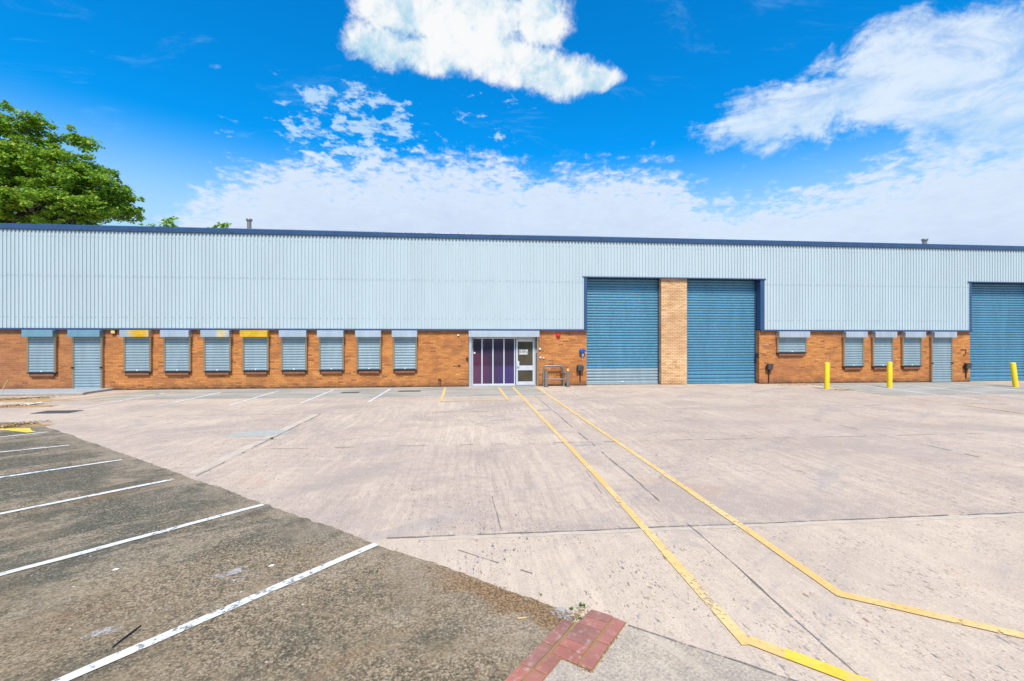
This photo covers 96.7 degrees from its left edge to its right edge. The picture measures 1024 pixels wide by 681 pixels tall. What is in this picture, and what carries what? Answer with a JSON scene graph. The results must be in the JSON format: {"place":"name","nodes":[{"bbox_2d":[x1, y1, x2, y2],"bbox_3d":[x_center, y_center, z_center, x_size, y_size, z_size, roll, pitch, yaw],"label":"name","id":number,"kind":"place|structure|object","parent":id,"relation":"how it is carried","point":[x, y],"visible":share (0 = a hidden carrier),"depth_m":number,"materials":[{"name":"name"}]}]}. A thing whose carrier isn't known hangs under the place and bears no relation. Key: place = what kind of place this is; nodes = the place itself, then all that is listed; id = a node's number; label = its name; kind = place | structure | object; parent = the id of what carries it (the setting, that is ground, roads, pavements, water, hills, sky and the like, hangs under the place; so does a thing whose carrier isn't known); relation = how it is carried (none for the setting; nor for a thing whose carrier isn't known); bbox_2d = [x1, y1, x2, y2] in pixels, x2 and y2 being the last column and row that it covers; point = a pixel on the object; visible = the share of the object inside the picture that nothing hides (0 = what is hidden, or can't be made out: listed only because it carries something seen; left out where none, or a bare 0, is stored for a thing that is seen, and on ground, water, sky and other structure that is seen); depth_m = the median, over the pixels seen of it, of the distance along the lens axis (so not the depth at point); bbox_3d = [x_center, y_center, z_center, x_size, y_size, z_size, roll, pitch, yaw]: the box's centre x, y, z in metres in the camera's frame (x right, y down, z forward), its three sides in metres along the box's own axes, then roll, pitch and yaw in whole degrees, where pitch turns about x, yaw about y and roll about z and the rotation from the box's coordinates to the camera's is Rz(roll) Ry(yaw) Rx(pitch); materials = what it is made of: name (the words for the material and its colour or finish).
{"place":"outdoors","nodes":[
{"label":"outdoors","id":0,"kind":"place"},
{"bbox_2d":[0,388,113,395],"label":"footpath","id":1,"kind":"structure","parent":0,"point":[29,392],"depth_m":17.93,"materials":[{"name":"concrete"}]},
{"bbox_2d":[0,422,577,680],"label":"asphalt car park","id":2,"kind":"structure","parent":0,"point":[319,602],"depth_m":3.77,"materials":[{"name":"grey asphalt"}]},
{"bbox_2d":[112,625,140,647],"bbox_3d":[-2.721,2.086,3.218,0.012,0.012,0.238,0,0,1],"label":"thin stick","id":3,"kind":"object","parent":2,"relation":"on","point":[124,637],"visible":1,"depth_m":3.20,"materials":[{"name":"black wood"}]},
{"bbox_2d":[0,380,1023,680],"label":"concrete yard","id":4,"kind":"structure","parent":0,"point":[806,532],"depth_m":6.17,"materials":[{"name":"beige concrete"}]},
{"bbox_2d":[30,410,83,413],"bbox_3d":[-13.323,2.098,13.345,1.000,0.044,0.550,0,0,-6],"label":"drain cover","id":5,"kind":"object","parent":4,"relation":"on","point":[56,411],"visible":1,"depth_m":13.30,"materials":[{"name":"metal"}]},
{"bbox_2d":[0,382,882,679],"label":"weeds","id":6,"kind":"object","parent":4,"relation":"on","point":[262,388],"visible":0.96,"depth_m":11.12,"materials":[{"name":"green plant"}]},
{"bbox_2d":[0,218,1023,389],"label":"warehouse","id":7,"kind":"structure","parent":4,"relation":"on","point":[249,307],"depth_m":20.68,"materials":[{"name":"grey metal"}]},
{"bbox_2d":[516,339,534,384],"bbox_3d":[0.609,0.995,21.054,0.876,2.130,0.124,0,0,-6],"label":"entrance door","id":8,"kind":"structure","parent":7,"relation":"in","point":[525,348],"depth_m":21.08,"materials":[{"name":"white metal"}]},
{"bbox_2d":[576,365,583,380],"bbox_3d":[3.154,1.510,21.066,0.320,0.756,0.234,0,0,-6],"label":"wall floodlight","id":9,"kind":"object","parent":7,"relation":"attached to","point":[580,368],"depth_m":20.99,"materials":[{"name":"black plastic"}]},
{"bbox_2d":[579,349,585,359],"bbox_3d":[3.268,0.647,21.111,0.287,0.539,0.160,0,0,-6],"label":"wall socket","id":10,"kind":"object","parent":7,"relation":"attached to","point":[582,351],"depth_m":21.05,"materials":[{"name":"blue plastic"}]},
{"bbox_2d":[587,278,658,384],"bbox_3d":[5.248,-0.425,21.684,3.690,5.050,0.100,0,0,-6],"label":"loading door","id":11,"kind":"structure","parent":7,"relation":"in","point":[623,314],"depth_m":21.68,"materials":[{"name":"blue paint"}]},
{"bbox_2d":[687,280,755,383],"bbox_3d":[10.125,-0.425,22.157,3.730,5.050,0.095,0,0,-6],"label":"loading door","id":12,"kind":"structure","parent":7,"relation":"in","point":[721,314],"depth_m":22.16,"materials":[{"name":"blue paint"}]},
{"bbox_2d":[766,364,773,381],"bbox_3d":[12.430,1.577,21.961,0.320,0.896,0.234,0,0,-6],"label":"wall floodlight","id":13,"kind":"object","parent":7,"relation":"attached to","point":[769,367],"depth_m":21.89,"materials":[{"name":"black plastic"}]},
{"bbox_2d":[963,363,971,377],"bbox_3d":[23.008,1.525,22.981,0.320,0.776,0.234,0,0,-6],"label":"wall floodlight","id":14,"kind":"object","parent":7,"relation":"attached to","point":[967,366],"depth_m":22.93,"materials":[{"name":"black plastic"}]},
{"bbox_2d":[970,283,1023,380],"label":"loading door","id":15,"kind":"structure","parent":7,"relation":"in","point":[997,334],"depth_m":23.60,"materials":[{"name":"blue paint"}]},
{"bbox_2d":[543,365,569,386],"bbox_3d":[2.021,1.612,20.710,1.220,0.977,0.400,0,0,-6],"label":"pipe rail","id":16,"kind":"object","parent":4,"relation":"on","point":[545,377],"visible":0.99,"depth_m":20.77,"materials":[{"name":"metal"}]},
{"bbox_2d":[824,362,829,389],"bbox_3d":[13.526,1.596,19.545,0.280,1.308,0.280,0,0,-6],"label":"bollard","id":17,"kind":"object","parent":4,"relation":"on","point":[826,375],"visible":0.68,"depth_m":19.47,"materials":[{"name":"metal"}]},
{"bbox_2d":[0,0,1023,245],"label":"sky","id":18,"kind":"structure","parent":0,"point":[869,121],"materials":[{"name":"blue"}]},
{"bbox_2d":[89,382,1023,399],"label":"tarmac apron","id":19,"kind":"object","parent":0,"point":[945,387],"visible":1,"depth_m":18.70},
{"bbox_2d":[398,390,420,391],"bbox_3d":[-4.232,2.098,18.805,0.900,0.044,0.400,0,0,-6],"label":"drain cover","id":20,"kind":"object","parent":19,"relation":"on","point":[411,391],"visible":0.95,"depth_m":18.63,"materials":[{"name":"metal"}]},
{"bbox_2d":[886,362,892,387],"bbox_3d":[16.667,1.592,20.082,0.280,1.316,0.280,0,0,-6],"label":"bollard","id":21,"kind":"object","parent":19,"relation":"on","point":[889,374],"visible":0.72,"depth_m":20.01,"materials":[{"name":"metal"}]},
{"bbox_2d":[1010,362,1019,386],"bbox_3d":[22.644,1.621,20.508,0.280,1.268,0.280,-8,1,-5],"label":"bollard","id":22,"kind":"object","parent":19,"relation":"on","point":[1014,375],"visible":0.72,"depth_m":20.44,"materials":[{"name":"metal"}]},
{"bbox_2d":[504,610,626,680],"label":"brick paving","id":23,"kind":"structure","parent":0,"point":[574,644],"depth_m":3.10,"materials":[{"name":"red brick"}]},
{"bbox_2d":[544,624,797,680],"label":"concrete path","id":24,"kind":"structure","parent":0,"point":[636,654],"depth_m":2.94,"materials":[{"name":"grey concrete"}]},
{"label":"ground","id":25,"kind":"structure","parent":0,"visible":0},
{"bbox_2d":[0,99,145,224],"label":"tree","id":26,"kind":"object","parent":25,"relation":"on","point":[99,194],"visible":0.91,"depth_m":32.03,"materials":[{"name":"green plant"}]},
{"bbox_2d":[159,216,178,226],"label":"tree","id":27,"kind":"object","parent":25,"relation":"on","point":[167,223],"visible":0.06,"depth_m":65.04,"materials":[{"name":"green plant"}]},
{"bbox_2d":[207,222,231,227],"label":"tree","id":28,"kind":"object","parent":25,"relation":"on","point":[223,225],"visible":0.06,"depth_m":65.57,"materials":[{"name":"green plant"}]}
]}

